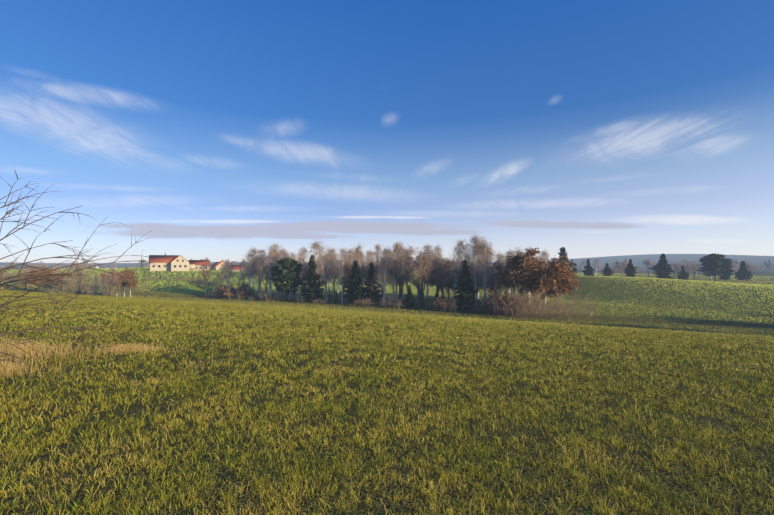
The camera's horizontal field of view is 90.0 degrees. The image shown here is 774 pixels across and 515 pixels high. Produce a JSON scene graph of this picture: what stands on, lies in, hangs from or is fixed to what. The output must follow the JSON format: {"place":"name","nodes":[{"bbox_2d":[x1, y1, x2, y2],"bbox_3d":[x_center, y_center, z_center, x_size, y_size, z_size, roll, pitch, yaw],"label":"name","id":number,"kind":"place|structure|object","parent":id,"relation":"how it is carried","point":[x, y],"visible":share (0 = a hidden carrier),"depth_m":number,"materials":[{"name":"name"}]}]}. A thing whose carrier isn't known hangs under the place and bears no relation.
{"place":"outdoors","nodes":[
{"label":"outdoors","id":0,"kind":"place"},
{"bbox_2d":[0,254,773,514],"bbox_3d":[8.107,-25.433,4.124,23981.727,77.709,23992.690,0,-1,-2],"label":"ground","id":1,"kind":"structure","parent":0,"point":[600,484],"depth_m":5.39,"materials":[{"name":"green plant"}]},
{"bbox_2d":[0,267,15,288],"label":"bare tree","id":2,"kind":"object","parent":1,"relation":"on","point":[5,274],"visible":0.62,"depth_m":149.19,"materials":[{"name":"brown plant"}]},
{"bbox_2d":[9,269,29,289],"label":"bare tree","id":3,"kind":"object","parent":1,"relation":"on","point":[22,277],"visible":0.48,"depth_m":151.91,"materials":[{"name":"brown plant"}]},
{"bbox_2d":[18,263,39,274],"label":"bare tree","id":4,"kind":"object","parent":1,"relation":"on","point":[30,267],"visible":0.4,"depth_m":172.04,"materials":[{"name":"brown plant"}]},
{"bbox_2d":[26,265,61,291],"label":"tree","id":5,"kind":"object","parent":1,"relation":"on","point":[42,280],"visible":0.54,"depth_m":137.84,"materials":[{"name":"brown plant"}]},
{"bbox_2d":[49,270,76,293],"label":"bare tree","id":6,"kind":"object","parent":1,"relation":"on","point":[59,273],"visible":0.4,"depth_m":138.65,"materials":[{"name":"brown plant"}]},
{"bbox_2d":[51,261,92,292],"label":"bare tree","id":7,"kind":"object","parent":1,"relation":"on","point":[79,267],"visible":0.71,"depth_m":149.78,"materials":[{"name":"brown plant"}]},
{"bbox_2d":[53,268,99,294],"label":"thicket","id":8,"kind":"object","parent":1,"relation":"on","point":[75,284],"visible":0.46,"depth_m":145.15,"materials":[{"name":"brown plant"}]},
{"bbox_2d":[0,171,164,398],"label":"bare bush","id":9,"kind":"object","parent":1,"relation":"on","point":[41,285],"visible":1,"depth_m":5.49,"materials":[{"name":"brown plant"}]},
{"bbox_2d":[64,274,131,296],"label":"thicket","id":10,"kind":"object","parent":1,"relation":"on","point":[89,291],"visible":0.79,"depth_m":126.73,"materials":[{"name":"brown plant"}]},
{"bbox_2d":[89,267,118,292],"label":"bare tree","id":11,"kind":"object","parent":1,"relation":"on","point":[105,277],"visible":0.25,"depth_m":155.57,"materials":[{"name":"brown plant"}]},
{"bbox_2d":[96,272,124,295],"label":"bare tree","id":12,"kind":"object","parent":1,"relation":"on","point":[111,279],"visible":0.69,"depth_m":130.93,"materials":[{"name":"brown plant"}]},
{"bbox_2d":[99,268,139,296],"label":"tree","id":13,"kind":"object","parent":1,"relation":"on","point":[128,274],"visible":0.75,"depth_m":134.60,"materials":[{"name":"brown plant"}]},
{"bbox_2d":[149,253,194,270],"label":"farm house","id":14,"kind":"structure","parent":1,"relation":"on","point":[176,263],"depth_m":241.92,"materials":[{"name":"beige paint"}]},
{"bbox_2d":[188,258,209,270],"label":"farm house","id":15,"kind":"structure","parent":1,"relation":"on","point":[197,263],"depth_m":251.40,"materials":[{"name":"beige paint"}]},
{"bbox_2d":[193,262,214,296],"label":"bare tree","id":16,"kind":"object","parent":1,"relation":"on","point":[203,271],"visible":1,"depth_m":144.96,"materials":[{"name":"brown plant"}]},
{"bbox_2d":[201,277,224,285],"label":"hedge","id":17,"kind":"object","parent":1,"relation":"on","point":[212,282],"visible":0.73,"depth_m":190.61,"materials":[{"name":"brown plant"}]},
{"bbox_2d":[210,260,224,269],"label":"farm house","id":18,"kind":"structure","parent":1,"relation":"on","point":[217,265],"depth_m":259.65,"materials":[{"name":"beige paint"}]},
{"bbox_2d":[212,284,237,297],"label":"oak shrub","id":19,"kind":"object","parent":1,"relation":"on","point":[221,293],"visible":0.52,"depth_m":136.94,"materials":[{"name":"brown plant"}]},
{"bbox_2d":[213,262,237,285],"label":"sapling","id":20,"kind":"object","parent":1,"relation":"on","point":[233,265],"visible":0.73,"depth_m":157.12,"materials":[{"name":"brown plant"}]},
{"bbox_2d":[218,260,235,296],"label":"birch","id":21,"kind":"object","parent":1,"relation":"on","point":[226,266],"visible":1,"depth_m":143.29,"materials":[{"name":"brown plant"}]},
{"bbox_2d":[222,282,254,299],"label":"oak shrub","id":22,"kind":"object","parent":1,"relation":"on","point":[242,289],"visible":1,"depth_m":133.35,"materials":[{"name":"brown plant"}]},
{"bbox_2d":[233,259,250,287],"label":"birch","id":23,"kind":"object","parent":1,"relation":"on","point":[242,271],"visible":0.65,"depth_m":146.90,"materials":[{"name":"grey plant"}]},
{"bbox_2d":[240,246,265,298],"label":"birch","id":24,"kind":"object","parent":1,"relation":"on","point":[251,254],"visible":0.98,"depth_m":136.46,"materials":[{"name":"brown plant"}]},
{"bbox_2d":[244,256,263,291],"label":"bare tree","id":25,"kind":"object","parent":1,"relation":"on","point":[254,268],"visible":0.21,"depth_m":169.04,"materials":[{"name":"brown plant"}]},
{"bbox_2d":[251,249,269,297],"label":"birch","id":26,"kind":"object","parent":1,"relation":"on","point":[261,261],"visible":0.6,"depth_m":139.34,"materials":[{"name":"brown plant"}]},
{"bbox_2d":[251,265,273,293],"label":"bare tree","id":27,"kind":"object","parent":1,"relation":"on","point":[266,287],"visible":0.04,"depth_m":143.93,"materials":[{"name":"brown plant"}]},
{"bbox_2d":[256,244,279,293],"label":"birch","id":28,"kind":"object","parent":1,"relation":"on","point":[273,252],"visible":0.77,"depth_m":129.68,"materials":[{"name":"brown plant"}]},
{"bbox_2d":[259,242,285,298],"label":"birch","id":29,"kind":"object","parent":1,"relation":"on","point":[275,245],"visible":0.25,"depth_m":135.58,"materials":[{"name":"brown plant"}]},
{"bbox_2d":[261,290,289,301],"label":"thicket","id":30,"kind":"object","parent":1,"relation":"on","point":[272,296],"visible":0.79,"depth_m":125.36,"materials":[{"name":"brown plant"}]},
{"bbox_2d":[270,257,301,300],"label":"tree","id":31,"kind":"object","parent":1,"relation":"on","point":[285,269],"visible":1,"depth_m":123.12,"materials":[{"name":"green plant"}]},
{"bbox_2d":[278,250,304,296],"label":"birch","id":32,"kind":"object","parent":1,"relation":"on","point":[286,253],"visible":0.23,"depth_m":134.15,"materials":[{"name":"brown plant"}]},
{"bbox_2d":[288,253,303,299],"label":"birch","id":33,"kind":"object","parent":1,"relation":"on","point":[292,255],"visible":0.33,"depth_m":131.30,"materials":[{"name":"brown plant"}]},
{"bbox_2d":[285,260,308,282],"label":"bare tree","id":34,"kind":"object","parent":1,"relation":"on","point":[306,271],"visible":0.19,"depth_m":145.84,"materials":[{"name":"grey plant"}]},
{"bbox_2d":[296,247,309,295],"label":"birch","id":35,"kind":"object","parent":1,"relation":"on","point":[304,251],"visible":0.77,"depth_m":143.82,"materials":[{"name":"brown plant"}]},
{"bbox_2d":[297,255,325,302],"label":"spruce","id":36,"kind":"object","parent":1,"relation":"on","point":[311,290],"visible":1,"depth_m":119.98,"materials":[{"name":"green plant"}]},
{"bbox_2d":[307,238,339,302],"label":"birch","id":37,"kind":"object","parent":1,"relation":"on","point":[317,245],"visible":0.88,"depth_m":120.44,"materials":[{"name":"brown plant"}]},
{"bbox_2d":[315,253,331,275],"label":"birch","id":38,"kind":"object","parent":1,"relation":"on","point":[323,265],"visible":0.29,"depth_m":135.26,"materials":[{"name":"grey plant"}]},
{"bbox_2d":[321,246,341,296],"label":"birch","id":39,"kind":"object","parent":1,"relation":"on","point":[333,256],"visible":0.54,"depth_m":129.16,"materials":[{"name":"brown plant"}]},
{"bbox_2d":[331,246,351,303],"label":"birch","id":40,"kind":"object","parent":1,"relation":"on","point":[343,254],"visible":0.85,"depth_m":117.95,"materials":[{"name":"brown plant"}]},
{"bbox_2d":[328,255,358,301],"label":"bare tree","id":41,"kind":"object","parent":1,"relation":"on","point":[337,276],"visible":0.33,"depth_m":120.72,"materials":[{"name":"brown plant"}]},
{"bbox_2d":[335,248,363,302],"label":"birch","id":42,"kind":"object","parent":1,"relation":"on","point":[352,255],"visible":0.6,"depth_m":119.95,"materials":[{"name":"brown plant"}]},
{"bbox_2d":[336,264,367,296],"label":"bare tree","id":43,"kind":"object","parent":1,"relation":"on","point":[350,275],"visible":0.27,"depth_m":118.97,"materials":[{"name":"brown plant"}]},
{"bbox_2d":[343,260,367,303],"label":"spruce","id":44,"kind":"object","parent":1,"relation":"on","point":[354,287],"visible":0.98,"depth_m":114.58,"materials":[{"name":"green plant"}]},
{"bbox_2d":[352,243,367,280],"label":"birch","id":45,"kind":"object","parent":1,"relation":"on","point":[358,248],"visible":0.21,"depth_m":135.25,"materials":[{"name":"brown plant"}]},
{"bbox_2d":[353,250,369,301],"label":"birch","id":46,"kind":"object","parent":1,"relation":"on","point":[361,261],"visible":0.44,"depth_m":121.76,"materials":[{"name":"brown plant"}]},
{"bbox_2d":[354,298,378,306],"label":"hedge","id":47,"kind":"object","parent":1,"relation":"on","point":[366,303],"visible":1,"depth_m":110.09,"materials":[{"name":"brown plant"}]},
{"bbox_2d":[359,250,383,281],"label":"birch","id":48,"kind":"object","parent":1,"relation":"on","point":[367,257],"visible":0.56,"depth_m":123.36,"materials":[{"name":"brown plant"}]},
{"bbox_2d":[361,263,382,303],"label":"spruce","id":49,"kind":"object","parent":1,"relation":"on","point":[371,293],"visible":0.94,"depth_m":115.59,"materials":[{"name":"green plant"}]},
{"bbox_2d":[360,250,396,299],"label":"bare tree","id":50,"kind":"object","parent":1,"relation":"on","point":[381,268],"visible":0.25,"depth_m":120.17,"materials":[{"name":"brown plant"}]},
{"bbox_2d":[372,243,384,277],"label":"birch","id":51,"kind":"object","parent":1,"relation":"on","point":[378,252],"visible":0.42,"depth_m":139.01,"materials":[{"name":"brown plant"}]},
{"bbox_2d":[364,252,397,305],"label":"birch","id":52,"kind":"object","parent":1,"relation":"on","point":[387,262],"visible":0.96,"depth_m":112.43,"materials":[{"name":"brown plant"}]},
{"bbox_2d":[377,245,395,279],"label":"birch","id":53,"kind":"object","parent":1,"relation":"on","point":[385,251],"visible":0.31,"depth_m":127.51,"materials":[{"name":"brown plant"}]},
{"bbox_2d":[0,267,773,335],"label":"field grass","id":54,"kind":"structure","parent":1,"relation":"on","point":[6,292],"depth_m":126.29,"materials":[{"name":"green plant"}]},
{"bbox_2d":[380,296,405,308],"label":"hedge","id":55,"kind":"object","parent":1,"relation":"on","point":[399,304],"visible":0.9,"depth_m":106.38,"materials":[{"name":"brown plant"}]},
{"bbox_2d":[385,255,403,302],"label":"birch","id":56,"kind":"object","parent":1,"relation":"on","point":[394,260],"visible":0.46,"depth_m":118.13,"materials":[{"name":"brown plant"}]},
{"bbox_2d":[385,240,405,299],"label":"birch","id":57,"kind":"object","parent":1,"relation":"on","point":[399,262],"visible":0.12,"depth_m":124.26,"materials":[{"name":"brown plant"}]},
{"bbox_2d":[387,259,413,302],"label":"bare tree","id":58,"kind":"object","parent":1,"relation":"on","point":[400,292],"visible":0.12,"depth_m":121.77,"materials":[{"name":"brown plant"}]},
{"bbox_2d":[393,241,413,292],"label":"birch","id":59,"kind":"object","parent":1,"relation":"on","point":[398,247],"visible":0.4,"depth_m":121.24,"materials":[{"name":"brown plant"}]},
{"bbox_2d":[403,285,414,308],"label":"spruce","id":60,"kind":"object","parent":1,"relation":"on","point":[409,300],"visible":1,"depth_m":105.28,"materials":[{"name":"green plant"}]},
{"bbox_2d":[381,244,446,307],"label":"bare tree","id":61,"kind":"object","parent":1,"relation":"on","point":[407,254],"visible":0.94,"depth_m":106.19,"materials":[{"name":"brown plant"}]},
{"bbox_2d":[411,265,432,305],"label":"bare tree","id":62,"kind":"object","parent":1,"relation":"on","point":[423,282],"visible":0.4,"depth_m":112.14,"materials":[{"name":"brown plant"}]},
{"bbox_2d":[396,253,451,305],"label":"bare tree","id":63,"kind":"object","parent":1,"relation":"on","point":[425,279],"visible":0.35,"depth_m":110.16,"materials":[{"name":"brown plant"}]},
{"bbox_2d":[419,244,435,296],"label":"birch","id":64,"kind":"object","parent":1,"relation":"on","point":[427,246],"visible":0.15,"depth_m":140.24,"materials":[{"name":"brown plant"}]},
{"bbox_2d":[416,256,457,297],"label":"bare tree","id":65,"kind":"object","parent":1,"relation":"on","point":[442,277],"visible":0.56,"depth_m":110.86,"materials":[{"name":"brown plant"}]},
{"bbox_2d":[431,245,446,261],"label":"birch","id":66,"kind":"object","parent":1,"relation":"on","point":[438,250],"visible":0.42,"depth_m":138.22,"materials":[{"name":"brown plant"}]},
{"bbox_2d":[429,297,452,310],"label":"oak shrub","id":67,"kind":"object","parent":1,"relation":"on","point":[442,304],"visible":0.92,"depth_m":99.63,"materials":[{"name":"brown plant"}]},
{"bbox_2d":[424,272,458,300],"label":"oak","id":68,"kind":"object","parent":1,"relation":"on","point":[430,283],"visible":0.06,"depth_m":123.19,"materials":[{"name":"brown plant"}]},
{"bbox_2d":[426,255,457,300],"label":"bare tree","id":69,"kind":"object","parent":1,"relation":"on","point":[440,274],"visible":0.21,"depth_m":118.09,"materials":[{"name":"brown plant"}]},
{"bbox_2d":[428,268,460,299],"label":"bare tree","id":70,"kind":"object","parent":1,"relation":"on","point":[448,286],"visible":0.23,"depth_m":112.02,"materials":[{"name":"brown plant"}]},
{"bbox_2d":[439,260,460,302],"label":"bare tree","id":71,"kind":"object","parent":1,"relation":"on","point":[456,266],"visible":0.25,"depth_m":111.71,"materials":[{"name":"brown plant"}]},
{"bbox_2d":[439,239,473,308],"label":"birch","id":72,"kind":"object","parent":1,"relation":"on","point":[459,250],"visible":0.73,"depth_m":104.34,"materials":[{"name":"brown plant"}]},
{"bbox_2d":[441,299,473,312],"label":"hedge","id":73,"kind":"object","parent":1,"relation":"on","point":[451,308],"visible":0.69,"depth_m":97.29,"materials":[{"name":"brown plant"}]},
{"bbox_2d":[453,260,478,310],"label":"spruce","id":74,"kind":"object","parent":1,"relation":"on","point":[465,296],"visible":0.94,"depth_m":98.31,"materials":[{"name":"green plant"}]},
{"bbox_2d":[457,270,488,302],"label":"bare tree","id":75,"kind":"object","parent":1,"relation":"on","point":[476,279],"visible":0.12,"depth_m":110.65,"materials":[{"name":"brown plant"}]},
{"bbox_2d":[459,230,490,308],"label":"birch","id":76,"kind":"object","parent":1,"relation":"on","point":[471,250],"visible":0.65,"depth_m":104.26,"materials":[{"name":"brown plant"}]},
{"bbox_2d":[465,234,502,300],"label":"birch","id":77,"kind":"object","parent":1,"relation":"on","point":[485,258],"visible":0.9,"depth_m":99.90,"materials":[{"name":"brown plant"}]},
{"bbox_2d":[478,252,505,294],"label":"birch","id":78,"kind":"object","parent":1,"relation":"on","point":[498,256],"visible":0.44,"depth_m":107.28,"materials":[{"name":"brown plant"}]},
{"bbox_2d":[473,261,511,305],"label":"tree","id":79,"kind":"object","parent":1,"relation":"on","point":[487,286],"visible":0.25,"depth_m":110.79,"materials":[{"name":"brown plant"}]},
{"bbox_2d":[482,296,506,313],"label":"oak shrub","id":80,"kind":"object","parent":1,"relation":"on","point":[491,307],"visible":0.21,"depth_m":94.01,"materials":[{"name":"brown plant"}]},
{"bbox_2d":[493,251,513,291],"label":"birch","id":81,"kind":"object","parent":1,"relation":"on","point":[507,257],"visible":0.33,"depth_m":103.73,"materials":[{"name":"brown plant"}]},
{"bbox_2d":[483,289,526,314],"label":"oak shrub","id":82,"kind":"object","parent":1,"relation":"on","point":[492,303],"visible":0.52,"depth_m":92.61,"materials":[{"name":"brown plant"}]},
{"bbox_2d":[498,293,530,314],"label":"oak shrub","id":83,"kind":"object","parent":1,"relation":"on","point":[507,305],"visible":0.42,"depth_m":90.00,"materials":[{"name":"brown plant"}]},
{"bbox_2d":[493,289,551,317],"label":"shrub","id":84,"kind":"object","parent":1,"relation":"on","point":[525,307],"visible":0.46,"depth_m":88.40,"materials":[{"name":"brown plant"}]},
{"bbox_2d":[491,247,576,310],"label":"oak","id":85,"kind":"object","parent":1,"relation":"on","point":[523,270],"visible":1,"depth_m":91.88,"materials":[{"name":"brown plant"}]},
{"bbox_2d":[485,284,600,321],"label":"shrub","id":86,"kind":"object","parent":1,"relation":"on","point":[551,315],"visible":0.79,"depth_m":83.38,"materials":[{"name":"brown plant"}]},
{"bbox_2d":[539,250,549,300],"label":"birch","id":87,"kind":"object","parent":1,"relation":"on","point":[545,256],"visible":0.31,"depth_m":117.79,"materials":[{"name":"brown plant"}]},
{"bbox_2d":[524,267,581,309],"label":"oak","id":88,"kind":"object","parent":1,"relation":"on","point":[572,285],"visible":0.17,"depth_m":93.72,"materials":[{"name":"brown plant"}]},
{"bbox_2d":[540,301,573,318],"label":"shrub","id":89,"kind":"object","parent":1,"relation":"on","point":[556,309],"visible":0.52,"depth_m":85.69,"materials":[{"name":"brown plant"}]},
{"bbox_2d":[558,247,577,272],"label":"spruce","id":90,"kind":"object","parent":1,"relation":"on","point":[563,252],"visible":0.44,"depth_m":220.28,"materials":[{"name":"green plant"}]},
{"bbox_2d":[576,259,585,275],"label":"birch","id":91,"kind":"object","parent":1,"relation":"on","point":[583,264],"visible":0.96,"depth_m":306.56,"materials":[{"name":"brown plant"}]},
{"bbox_2d":[581,259,594,275],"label":"spruce","id":92,"kind":"object","parent":1,"relation":"on","point":[589,270],"visible":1,"depth_m":240.99,"materials":[{"name":"green plant"}]},
{"bbox_2d":[592,258,601,275],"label":"birch","id":93,"kind":"object","parent":1,"relation":"on","point":[596,268],"visible":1,"depth_m":312.38,"materials":[{"name":"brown plant"}]},
{"bbox_2d":[601,263,612,275],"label":"spruce","id":94,"kind":"object","parent":1,"relation":"on","point":[607,271],"visible":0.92,"depth_m":241.02,"materials":[{"name":"green plant"}]},
{"bbox_2d":[610,260,627,276],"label":"bare tree","id":95,"kind":"object","parent":1,"relation":"on","point":[621,268],"visible":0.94,"depth_m":286.69,"materials":[{"name":"brown plant"}]},
{"bbox_2d":[623,259,636,276],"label":"spruce","id":96,"kind":"object","parent":1,"relation":"on","point":[629,270],"visible":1,"depth_m":215.28,"materials":[{"name":"green plant"}]},
{"bbox_2d":[641,258,655,276],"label":"bare tree","id":97,"kind":"object","parent":1,"relation":"on","point":[648,263],"visible":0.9,"depth_m":319.95,"materials":[{"name":"brown plant"}]},
{"bbox_2d":[649,253,675,278],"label":"spruce","id":98,"kind":"object","parent":1,"relation":"on","point":[660,266],"visible":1,"depth_m":230.33,"materials":[{"name":"green plant"}]},
{"bbox_2d":[670,263,685,277],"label":"bare tree","id":99,"kind":"object","parent":1,"relation":"on","point":[678,265],"visible":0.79,"depth_m":291.12,"materials":[{"name":"brown plant"}]},
{"bbox_2d":[677,265,689,279],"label":"spruce","id":100,"kind":"object","parent":1,"relation":"on","point":[683,274],"visible":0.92,"depth_m":246.37,"materials":[{"name":"green plant"}]},
{"bbox_2d":[686,264,703,278],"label":"bare tree","id":101,"kind":"object","parent":1,"relation":"on","point":[691,266],"visible":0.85,"depth_m":278.02,"materials":[{"name":"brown plant"}]},
{"bbox_2d":[697,253,733,281],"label":"tree","id":102,"kind":"object","parent":1,"relation":"on","point":[715,263],"visible":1,"depth_m":243.28,"materials":[{"name":"green plant"}]},
{"bbox_2d":[717,269,734,280],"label":"spruce","id":103,"kind":"object","parent":1,"relation":"on","point":[726,277],"visible":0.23,"depth_m":255.49,"materials":[{"name":"green plant"}]},
{"bbox_2d":[732,261,753,280],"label":"spruce","id":104,"kind":"object","parent":1,"relation":"on","point":[742,273],"visible":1,"depth_m":255.46,"materials":[{"name":"green plant"}]},
{"bbox_2d":[745,262,761,277],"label":"bare tree","id":105,"kind":"object","parent":1,"relation":"on","point":[753,269],"visible":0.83,"depth_m":300.65,"materials":[{"name":"brown plant"}]},
{"bbox_2d":[0,0,773,262],"label":"sky","id":106,"kind":"structure","parent":0,"point":[464,114],"materials":[{"name":"blue"}]},
{"bbox_2d":[106,216,724,238],"bbox_3d":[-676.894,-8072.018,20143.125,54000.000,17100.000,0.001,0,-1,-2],"label":"cloud","id":107,"kind":"structure","parent":0,"point":[304,230],"depth_m":19929.57,"materials":[{"name":"white"}]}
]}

